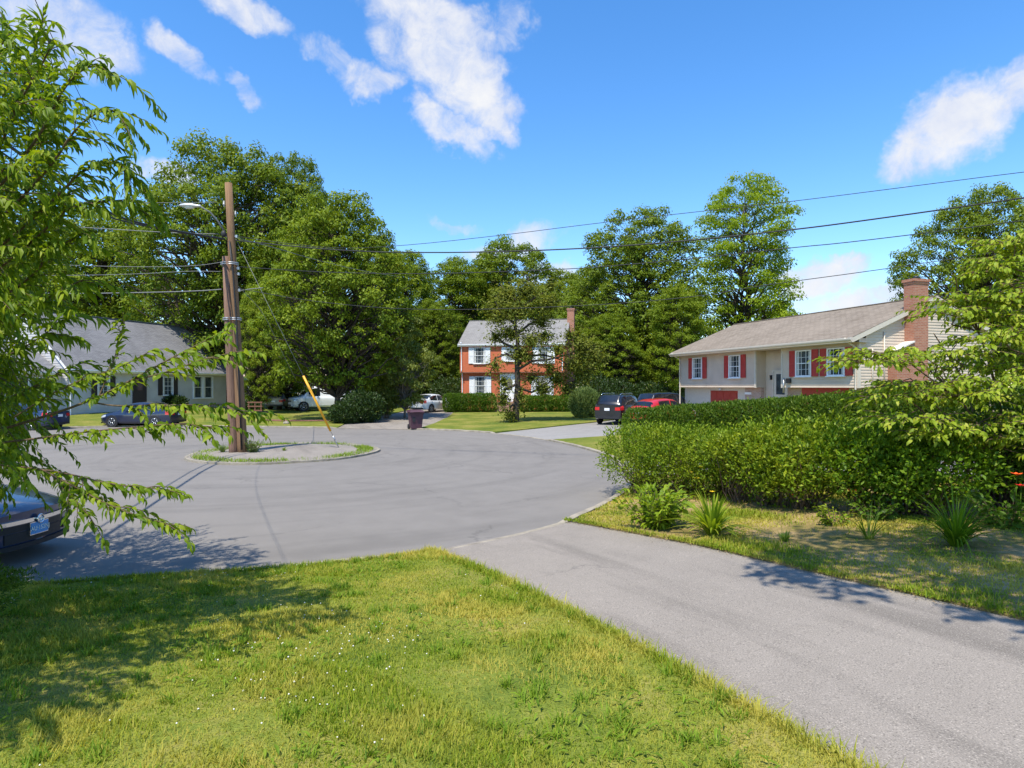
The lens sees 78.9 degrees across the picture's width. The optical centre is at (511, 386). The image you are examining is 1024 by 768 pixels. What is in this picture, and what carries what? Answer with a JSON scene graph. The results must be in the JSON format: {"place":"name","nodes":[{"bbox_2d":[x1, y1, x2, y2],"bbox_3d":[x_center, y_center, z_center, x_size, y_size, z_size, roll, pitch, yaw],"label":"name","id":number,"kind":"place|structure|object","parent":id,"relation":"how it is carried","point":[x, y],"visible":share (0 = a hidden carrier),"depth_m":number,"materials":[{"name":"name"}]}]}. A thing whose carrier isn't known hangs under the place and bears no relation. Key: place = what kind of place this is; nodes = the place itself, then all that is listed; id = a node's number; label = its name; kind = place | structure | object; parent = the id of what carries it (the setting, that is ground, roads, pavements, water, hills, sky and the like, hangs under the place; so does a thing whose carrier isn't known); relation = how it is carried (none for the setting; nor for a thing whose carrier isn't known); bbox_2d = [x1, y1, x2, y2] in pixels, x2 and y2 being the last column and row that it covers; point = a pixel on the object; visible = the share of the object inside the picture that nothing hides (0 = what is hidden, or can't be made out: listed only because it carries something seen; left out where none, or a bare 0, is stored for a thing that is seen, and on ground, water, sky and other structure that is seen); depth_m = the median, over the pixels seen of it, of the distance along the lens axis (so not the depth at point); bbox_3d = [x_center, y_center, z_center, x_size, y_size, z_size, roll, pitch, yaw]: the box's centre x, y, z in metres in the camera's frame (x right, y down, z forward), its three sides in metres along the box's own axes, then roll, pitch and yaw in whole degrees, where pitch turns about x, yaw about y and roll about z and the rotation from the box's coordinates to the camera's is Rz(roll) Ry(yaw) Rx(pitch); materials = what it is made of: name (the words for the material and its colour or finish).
{"place":"outdoors","nodes":[
{"label":"outdoors","id":0,"kind":"place"},
{"bbox_2d":[24,402,410,427],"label":"lawn","id":1,"kind":"structure","parent":0,"point":[94,419],"depth_m":41.91,"materials":[{"name":"green plant"}]},
{"bbox_2d":[1,209,192,325],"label":"broadleaf tree","id":2,"kind":"object","parent":1,"relation":"on","point":[107,308],"visible":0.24,"depth_m":62.59,"materials":[{"name":"green plant"}]},
{"bbox_2d":[161,394,189,408],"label":"shrub","id":3,"kind":"object","parent":1,"relation":"on","point":[174,399],"visible":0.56,"depth_m":49.71,"materials":[{"name":"green plant"}]},
{"bbox_2d":[98,126,341,401],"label":"broadleaf tree","id":4,"kind":"object","parent":1,"relation":"on","point":[206,307],"visible":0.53,"depth_m":55.17,"materials":[{"name":"green plant"}]},
{"bbox_2d":[239,283,292,403],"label":"broadleaf tree","id":5,"kind":"object","parent":1,"relation":"on","point":[256,376],"visible":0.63,"depth_m":48.39,"materials":[{"name":"green plant"}]},
{"bbox_2d":[265,392,296,409],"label":"parked car","id":6,"kind":"object","parent":1,"relation":"on","point":[281,401],"visible":0.44,"depth_m":53.66,"materials":[{"name":"silver metal"}]},
{"bbox_2d":[288,386,350,410],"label":"parked van","id":7,"kind":"object","parent":1,"relation":"on","point":[304,400],"visible":0.55,"depth_m":52.68,"materials":[{"name":"white paint"}]},
{"bbox_2d":[188,443,376,462],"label":"traffic island","id":8,"kind":"structure","parent":0,"point":[309,451],"depth_m":22.58,"materials":[{"name":"concrete"}]},
{"bbox_2d":[179,182,247,452],"bbox_3d":[-10.838,-2.358,22.660,2.353,10.166,0.533,0,0,-10],"label":"utility pole","id":9,"kind":"object","parent":8,"relation":"on","point":[234,377],"visible":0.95,"depth_m":22.65,"materials":[{"name":"brown wood"}]},
{"bbox_2d":[10,146,224,239],"bbox_3d":[-9.181,-5.057,11.003,1.720,0.736,23.716,0,0,-11],"label":"overhead cable","id":10,"kind":"object","parent":9,"relation":"attached to","point":[111,213],"visible":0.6,"depth_m":18.80,"materials":[{"name":"black rubber"}]},
{"bbox_2d":[48,289,221,293],"bbox_3d":[-15.183,-3.410,22.188,9.187,0.316,0.062,0,0,-7],"label":"overhead cable","id":11,"kind":"object","parent":9,"relation":"attached to","point":[161,292],"visible":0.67,"depth_m":22.52,"materials":[{"name":"black rubber"}]},
{"bbox_2d":[237,242,338,447],"bbox_3d":[-8.432,-1.406,23.655,3.796,7.973,0.122,0,0,-25],"label":"guy wire","id":12,"kind":"object","parent":9,"relation":"attached to","point":[316,402],"visible":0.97,"depth_m":23.96,"materials":[{"name":"metal"}]},
{"bbox_2d":[238,252,992,309],"bbox_3d":[3.343,-3.262,18.922,27.840,1.581,0.051,0,0,16],"label":"overhead cable","id":13,"kind":"object","parent":9,"relation":"attached to","point":[626,302],"visible":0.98,"depth_m":18.83,"materials":[{"name":"black rubber"}]},
{"bbox_2d":[236,197,1023,252],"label":"overhead cable","id":14,"kind":"object","parent":9,"relation":"attached to","point":[658,242],"visible":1,"depth_m":18.51,"materials":[{"name":"black rubber"}]},
{"bbox_2d":[237,172,1022,247],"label":"overhead cable","id":15,"kind":"object","parent":9,"relation":"attached to","point":[657,216],"visible":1,"depth_m":18.50,"materials":[{"name":"black rubber"}]},
{"bbox_2d":[237,220,1023,273],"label":"overhead cable","id":16,"kind":"object","parent":9,"relation":"attached to","point":[648,262],"visible":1,"depth_m":18.61,"materials":[{"name":"black rubber"}]},
{"bbox_2d":[244,439,263,451],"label":"weed clump","id":17,"kind":"object","parent":8,"relation":"on","point":[251,447],"visible":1,"depth_m":22.69,"materials":[{"name":"green plant"}]},
{"bbox_2d":[191,441,373,461],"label":"island grass","id":18,"kind":"structure","parent":8,"relation":"on","point":[365,448],"depth_m":21.66,"materials":[{"name":"green plant"}]},
{"bbox_2d":[0,427,626,580],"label":"road","id":19,"kind":"structure","parent":0,"point":[402,490],"depth_m":14.10,"materials":[{"name":"grey asphalt"}]},
{"bbox_2d":[0,483,68,553],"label":"parked car","id":20,"kind":"object","parent":19,"relation":"on","point":[31,522],"visible":0.94,"depth_m":8.90,"materials":[{"name":"blue paint"}]},
{"bbox_2d":[15,403,69,430],"bbox_3d":[-28.381,1.750,36.100,4.810,1.589,2.190,0,0,6],"label":"parked car","id":21,"kind":"object","parent":19,"relation":"on","point":[62,418],"visible":0.33,"depth_m":35.48,"materials":[{"name":"blue paint"}]},
{"bbox_2d":[101,402,186,427],"bbox_3d":[-22.824,1.750,38.600,4.810,1.589,2.190,0,0,6],"label":"parked car","id":22,"kind":"object","parent":19,"relation":"on","point":[115,419],"visible":0.74,"depth_m":37.79,"materials":[{"name":"blue paint"}]},
{"bbox_2d":[184,442,379,464],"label":"island kerb","id":23,"kind":"structure","parent":19,"relation":"on","point":[186,458],"depth_m":20.33,"materials":[{"name":"concrete"}]},
{"bbox_2d":[14,421,630,582],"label":"kerb","id":24,"kind":"structure","parent":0,"point":[583,512],"depth_m":23.00,"materials":[{"name":"grey concrete"}]},
{"bbox_2d":[338,409,452,429],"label":"driveway","id":25,"kind":"structure","parent":0,"point":[396,421],"depth_m":41.59,"materials":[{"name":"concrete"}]},
{"bbox_2d":[406,410,423,428],"bbox_3d":[-5.558,1.928,35.835,0.868,1.120,1.082,0,0,-22],"label":"wheeled bin","id":26,"kind":"object","parent":25,"relation":"on","point":[415,418],"visible":0.96,"depth_m":35.55,"materials":[{"name":"purple plastic"}]},
{"bbox_2d":[409,394,450,412],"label":"parked car","id":27,"kind":"object","parent":25,"relation":"on","point":[432,403],"visible":0.63,"depth_m":52.01,"materials":[{"name":"white paint"}]},
{"bbox_2d":[0,549,855,767],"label":"front lawn","id":28,"kind":"structure","parent":0,"point":[480,694],"depth_m":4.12,"materials":[{"name":"green plant"}]},
{"bbox_2d":[0,553,54,615],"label":"juniper","id":29,"kind":"object","parent":28,"relation":"on","point":[5,580],"visible":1,"depth_m":5.29,"materials":[{"name":"green plant"}]},
{"bbox_2d":[0,2,290,555],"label":"cherry tree","id":30,"kind":"object","parent":28,"relation":"on","point":[46,109],"visible":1,"depth_m":4.82,"materials":[{"name":"green plant"}]},
{"bbox_2d":[2,547,430,586],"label":"kerb grass","id":31,"kind":"structure","parent":28,"relation":"on","point":[373,556],"depth_m":8.10,"materials":[{"name":"green plant"}]},
{"bbox_2d":[3,569,547,765],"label":"clover blossoms","id":32,"kind":"object","parent":28,"relation":"on","point":[288,656],"visible":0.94,"depth_m":4.82,"materials":[{"name":"white plant"}]},
{"bbox_2d":[0,553,783,767],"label":"lawn weeds","id":33,"kind":"object","parent":28,"relation":"on","point":[415,755],"visible":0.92,"depth_m":4.29,"materials":[{"name":"green plant"}]},
{"bbox_2d":[422,545,906,767],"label":"edge grass","id":34,"kind":"structure","parent":28,"relation":"on","point":[757,705],"depth_m":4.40,"materials":[{"name":"green plant"}]},
{"bbox_2d":[0,0,1023,384],"label":"sky","id":35,"kind":"structure","parent":0,"point":[458,119],"materials":[{"name":"blue"}]},
{"bbox_2d":[422,411,610,432],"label":"lawn","id":36,"kind":"structure","parent":0,"point":[485,421],"depth_m":40.21,"materials":[{"name":"green plant"}]},
{"bbox_2d":[441,392,496,411],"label":"hedge","id":37,"kind":"object","parent":36,"relation":"on","point":[467,401],"visible":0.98,"depth_m":52.07,"materials":[{"name":"green plant"}]},
{"bbox_2d":[519,394,571,411],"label":"hedge","id":38,"kind":"object","parent":36,"relation":"on","point":[535,405],"visible":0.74,"depth_m":52.04,"materials":[{"name":"green plant"}]},
{"bbox_2d":[469,261,622,421],"bbox_3d":[2.136,-2.489,40.020,9.802,10.694,6.353,0,0,0],"label":"scraggly tree","id":39,"kind":"object","parent":36,"relation":"on","point":[519,355],"visible":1,"depth_m":39.72,"materials":[{"name":"green plant"}]},
{"bbox_2d":[566,386,599,417],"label":"shrub","id":40,"kind":"object","parent":36,"relation":"on","point":[583,404],"visible":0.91,"depth_m":43.36,"materials":[{"name":"green plant"}]},
{"bbox_2d":[568,372,639,395],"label":"shrub","id":41,"kind":"object","parent":36,"relation":"on","point":[615,388],"visible":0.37,"depth_m":55.49,"materials":[{"name":"green plant"}]},
{"bbox_2d":[575,312,649,392],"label":"broadleaf tree","id":42,"kind":"object","parent":36,"relation":"on","point":[612,335],"visible":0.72,"depth_m":58.69,"materials":[{"name":"green plant"}]},
{"bbox_2d":[627,379,684,397],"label":"shrub","id":43,"kind":"object","parent":36,"relation":"on","point":[656,388],"visible":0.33,"depth_m":55.45,"materials":[{"name":"green plant"}]},
{"bbox_2d":[642,282,708,395],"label":"broadleaf tree","id":44,"kind":"object","parent":36,"relation":"on","point":[673,333],"visible":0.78,"depth_m":56.53,"materials":[{"name":"green plant"}]},
{"bbox_2d":[501,420,640,438],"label":"neighbour driveway","id":45,"kind":"structure","parent":0,"point":[595,429],"depth_m":33.00,"materials":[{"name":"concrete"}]},
{"bbox_2d":[595,393,637,423],"bbox_3d":[6.843,1.360,38.600,2.270,1.895,4.810,0,0,32],"label":"parked car","id":46,"kind":"object","parent":45,"relation":"on","point":[614,406],"visible":0.66,"depth_m":36.74,"materials":[{"name":"black paint"}]},
{"bbox_2d":[637,392,684,403],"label":"parked car","id":47,"kind":"object","parent":45,"relation":"on","point":[666,395],"visible":0.17,"depth_m":41.03,"materials":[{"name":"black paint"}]},
{"bbox_2d":[630,398,695,422],"bbox_3d":[8.657,1.482,35.600,4.260,1.620,2.150,0,0,-35],"label":"parked car","id":48,"kind":"object","parent":45,"relation":"on","point":[652,402],"visible":0.13,"depth_m":34.61,"materials":[{"name":"red paint"}]},
{"bbox_2d":[441,522,1023,767],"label":"driveway","id":49,"kind":"structure","parent":0,"point":[897,678],"depth_m":5.09,"materials":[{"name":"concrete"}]},
{"bbox_2d":[554,435,1000,460],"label":"neighbour lawn","id":50,"kind":"structure","parent":0,"point":[590,442],"depth_m":26.87,"materials":[{"name":"green plant"}]},
{"bbox_2d":[620,387,990,452],"bbox_3d":[9.463,1.157,21.107,11.567,2.723,2.328,0,0,13],"label":"hedge","id":51,"kind":"object","parent":50,"relation":"on","point":[724,412],"visible":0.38,"depth_m":20.75,"materials":[{"name":"green plant"}]},
{"bbox_2d":[562,476,1023,619],"bbox_3d":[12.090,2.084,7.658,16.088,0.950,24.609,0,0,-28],"label":"side verge","id":52,"kind":"structure","parent":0,"point":[1014,551],"depth_m":8.00,"materials":[{"name":"green plant"}]},
{"bbox_2d":[612,482,695,529],"bbox_3d":[2.360,1.987,10.037,1.209,0.864,1.296,0,0,-40],"label":"garden plant","id":53,"kind":"object","parent":52,"relation":"on","point":[656,512],"visible":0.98,"depth_m":9.85,"materials":[{"name":"green plant"}]},
{"bbox_2d":[595,417,773,499],"bbox_3d":[3.752,1.602,13.551,4.566,1.793,2.797,0,0,37],"label":"hedge","id":54,"kind":"object","parent":52,"relation":"on","point":[662,465],"visible":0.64,"depth_m":13.28,"materials":[{"name":"green plant"}]},
{"bbox_2d":[665,489,766,536],"bbox_3d":[2.942,1.850,9.092,1.589,0.675,1.494,0,0,0],"label":"garden plant","id":55,"kind":"object","parent":52,"relation":"on","point":[712,520],"visible":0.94,"depth_m":9.03,"materials":[{"name":"green plant"}]},
{"bbox_2d":[690,409,877,509],"bbox_3d":[4.796,1.351,11.196,3.287,1.926,2.288,0,0,41],"label":"shrub","id":56,"kind":"object","parent":52,"relation":"on","point":[761,453],"visible":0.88,"depth_m":10.86,"materials":[{"name":"green plant"}]},
{"bbox_2d":[813,503,856,525],"bbox_3d":[4.827,1.955,9.409,0.587,0.390,0.488,0,0,-27],"label":"garden plant","id":57,"kind":"object","parent":52,"relation":"on","point":[826,520],"visible":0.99,"depth_m":9.34,"materials":[{"name":"green plant"}]},
{"bbox_2d":[845,504,889,539],"bbox_3d":[4.748,1.794,8.224,0.716,0.532,0.486,0,0,15],"label":"grass clump","id":58,"kind":"object","parent":52,"relation":"on","point":[868,535],"visible":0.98,"depth_m":8.36,"materials":[{"name":"green plant"}]},
{"bbox_2d":[842,493,905,520],"bbox_3d":[5.587,1.914,9.642,0.850,0.485,0.890,0,0,43],"label":"garden plant","id":59,"kind":"object","parent":52,"relation":"on","point":[884,512],"visible":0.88,"depth_m":9.57,"materials":[{"name":"green plant"}]},
{"bbox_2d":[798,399,1023,518],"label":"shrub","id":60,"kind":"object","parent":52,"relation":"on","point":[901,472],"visible":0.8,"depth_m":9.63,"materials":[{"name":"green plant"}]},
{"bbox_2d":[807,228,1023,510],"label":"tree","id":61,"kind":"object","parent":52,"relation":"on","point":[949,392],"visible":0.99,"depth_m":9.46,"materials":[{"name":"green plant"}]},
{"bbox_2d":[865,474,1022,565],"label":"grass clump","id":62,"kind":"object","parent":52,"relation":"on","point":[958,532],"visible":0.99,"depth_m":7.72,"materials":[{"name":"green plant"}]},
{"bbox_2d":[945,389,1023,509],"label":"shrub","id":63,"kind":"object","parent":52,"relation":"on","point":[1017,465],"visible":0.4,"depth_m":9.88,"materials":[{"name":"green plant"}]},
{"bbox_2d":[963,487,1023,529],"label":"garden plant","id":64,"kind":"object","parent":52,"relation":"on","point":[1013,516],"visible":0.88,"depth_m":8.73,"materials":[{"name":"green plant"}]},
{"bbox_3d":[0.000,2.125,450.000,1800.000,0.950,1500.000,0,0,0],"label":"ground","id":65,"kind":"structure","parent":0,"visible":0},
{"bbox_2d":[0,312,225,414],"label":"house","id":66,"kind":"structure","parent":65,"relation":"on","point":[145,337],"depth_m":47.71,"materials":[{"name":"grey"}]},
{"bbox_2d":[132,377,146,403],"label":"door","id":67,"kind":"structure","parent":66,"relation":"in","point":[139,393],"depth_m":47.28,"materials":[{"name":"paint"}]},
{"bbox_2d":[162,377,173,395],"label":"window","id":68,"kind":"structure","parent":66,"relation":"in","point":[168,383],"depth_m":49.89,"materials":[{"name":"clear glass"}]},
{"bbox_2d":[192,376,203,398],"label":"window","id":69,"kind":"structure","parent":66,"relation":"in","point":[197,390],"depth_m":52.85,"materials":[{"name":"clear glass"}]},
{"bbox_2d":[203,376,212,398],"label":"window","id":70,"kind":"structure","parent":66,"relation":"in","point":[207,380],"depth_m":53.82,"materials":[{"name":"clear glass"}]},
{"bbox_2d":[240,232,317,409],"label":"broadleaf tree","id":71,"kind":"object","parent":65,"relation":"on","point":[258,273],"visible":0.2,"depth_m":53.29,"materials":[{"name":"green plant"}]},
{"bbox_2d":[235,150,342,392],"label":"broadleaf tree","id":72,"kind":"object","parent":65,"relation":"on","point":[297,175],"visible":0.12,"depth_m":60.13,"materials":[{"name":"green plant"}]},
{"bbox_2d":[242,189,422,403],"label":"broadleaf tree","id":73,"kind":"object","parent":65,"relation":"on","point":[335,351],"visible":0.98,"depth_m":41.61,"materials":[{"name":"green plant"}]},
{"bbox_2d":[327,387,387,423],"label":"shrub","id":74,"kind":"object","parent":65,"relation":"on","point":[359,406],"visible":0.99,"depth_m":40.10,"materials":[{"name":"green plant"}]},
{"bbox_2d":[345,233,404,392],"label":"broadleaf tree","id":75,"kind":"object","parent":65,"relation":"on","point":[385,297],"visible":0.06,"depth_m":58.62,"materials":[{"name":"green plant"}]},
{"bbox_2d":[375,382,397,418],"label":"shrub","id":76,"kind":"object","parent":65,"relation":"on","point":[390,406],"visible":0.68,"depth_m":44.32,"materials":[{"name":"green plant"}]},
{"bbox_2d":[362,309,440,417],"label":"tree","id":77,"kind":"object","parent":65,"relation":"on","point":[406,381],"visible":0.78,"depth_m":44.32,"materials":[{"name":"green plant"}]},
{"bbox_2d":[378,248,440,375],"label":"broadleaf tree","id":78,"kind":"object","parent":65,"relation":"on","point":[423,291],"visible":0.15,"depth_m":71.33,"materials":[{"name":"green plant"}]},
{"bbox_2d":[397,297,464,394],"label":"broadleaf tree","id":79,"kind":"object","parent":65,"relation":"on","point":[441,341],"visible":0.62,"depth_m":65.09,"materials":[{"name":"green plant"}]},
{"bbox_2d":[427,374,460,405],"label":"shrub","id":80,"kind":"object","parent":65,"relation":"on","point":[449,382],"visible":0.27,"depth_m":61.37,"materials":[{"name":"green plant"}]},
{"bbox_2d":[413,255,491,384],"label":"broadleaf tree","id":81,"kind":"object","parent":65,"relation":"on","point":[459,291],"visible":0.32,"depth_m":77.84,"materials":[{"name":"green plant"}]},
{"bbox_2d":[464,234,559,319],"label":"pointed tree","id":82,"kind":"object","parent":65,"relation":"on","point":[491,258],"visible":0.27,"depth_m":81.74,"materials":[{"name":"green plant"}]},
{"bbox_2d":[458,307,575,411],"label":"house","id":83,"kind":"structure","parent":65,"relation":"on","point":[474,378],"depth_m":55.10,"materials":[{"name":"red brick"}]},
{"bbox_2d":[473,347,484,363],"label":"window","id":84,"kind":"structure","parent":83,"relation":"in","point":[478,354],"depth_m":54.97,"materials":[{"name":"clear glass"}]},
{"bbox_2d":[474,376,485,392],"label":"window","id":85,"kind":"structure","parent":83,"relation":"in","point":[479,381],"depth_m":55.28,"materials":[{"name":"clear glass"}]},
{"bbox_2d":[500,374,514,400],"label":"door","id":86,"kind":"structure","parent":83,"relation":"in","point":[511,394],"depth_m":54.76,"materials":[{"name":"white paint"}]},
{"bbox_2d":[512,283,575,326],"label":"broadleaf tree","id":87,"kind":"object","parent":65,"relation":"on","point":[542,303],"visible":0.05,"depth_m":73.02,"materials":[{"name":"green plant"}]},
{"bbox_2d":[545,268,585,382],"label":"broadleaf tree","id":88,"kind":"object","parent":65,"relation":"on","point":[562,283],"visible":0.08,"depth_m":84.11,"materials":[{"name":"green plant"}]},
{"bbox_2d":[552,267,622,380],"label":"broadleaf tree","id":89,"kind":"object","parent":65,"relation":"on","point":[577,279],"visible":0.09,"depth_m":77.30,"materials":[{"name":"green plant"}]},
{"bbox_2d":[201,319,1023,394],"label":"woodland","id":90,"kind":"object","parent":65,"relation":"on","point":[997,378],"depth_m":101.86,"materials":[{"name":"green plant"}]},
{"bbox_2d":[551,203,720,387],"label":"broadleaf tree","id":91,"kind":"object","parent":65,"relation":"on","point":[639,288],"visible":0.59,"depth_m":63.83,"materials":[{"name":"green plant"}]},
{"bbox_2d":[691,169,806,337],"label":"airy tree","id":92,"kind":"object","parent":65,"relation":"on","point":[748,308],"visible":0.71,"depth_m":65.77,"materials":[{"name":"green plant"}]},
{"bbox_2d":[669,276,1008,417],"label":"house","id":93,"kind":"structure","parent":65,"relation":"on","point":[760,358],"depth_m":31.80,"materials":[{"name":"beige"}]},
{"bbox_2d":[692,357,702,378],"bbox_3d":[11.745,-1.117,39.481,0.140,1.365,1.120,0,0,-19],"label":"window","id":94,"kind":"structure","parent":93,"relation":"in","point":[696,362],"depth_m":39.51,"materials":[{"name":"clear glass"}]},
{"bbox_2d":[711,391,737,401],"bbox_3d":[12.871,1.338,37.718,0.068,2.125,2.600,0,0,-19],"label":"garage door","id":95,"kind":"structure","parent":93,"relation":"in","point":[715,395],"depth_m":37.77,"materials":[{"name":"red paint"}]},
{"bbox_2d":[727,355,741,378],"bbox_3d":[12.892,-1.117,36.070,0.140,1.365,1.120,0,0,-19],"label":"window","id":96,"kind":"structure","parent":93,"relation":"in","point":[733,360],"depth_m":36.12,"materials":[{"name":"clear glass"}]},
{"bbox_2d":[772,370,788,397],"bbox_3d":[14.447,0.190,33.478,0.145,2.120,1.120,0,0,-19],"label":"door","id":97,"kind":"structure","parent":93,"relation":"in","point":[777,390],"depth_m":33.67,"materials":[{"name":"white glass"}]},
{"bbox_2d":[794,350,812,377],"bbox_3d":[14.554,-1.117,31.110,0.140,1.365,1.120,0,0,-19],"label":"window","id":98,"kind":"structure","parent":93,"relation":"in","point":[802,368],"depth_m":31.15,"materials":[{"name":"clear glass"}]},
{"bbox_2d":[825,347,845,376],"bbox_3d":[15.191,-1.117,29.215,0.140,1.365,1.120,0,0,-19],"label":"window","id":99,"kind":"structure","parent":93,"relation":"in","point":[841,372],"depth_m":29.30,"materials":[{"name":"clear glass"}]},
{"bbox_2d":[885,181,1023,374],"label":"broadleaf tree","id":100,"kind":"object","parent":65,"relation":"on","point":[973,216],"visible":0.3,"depth_m":61.83,"materials":[{"name":"green plant"}]},
{"bbox_2d":[986,249,1023,377],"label":"broadleaf tree","id":101,"kind":"object","parent":65,"relation":"on","point":[1017,347],"visible":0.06,"depth_m":58.33,"materials":[{"name":"green plant"}]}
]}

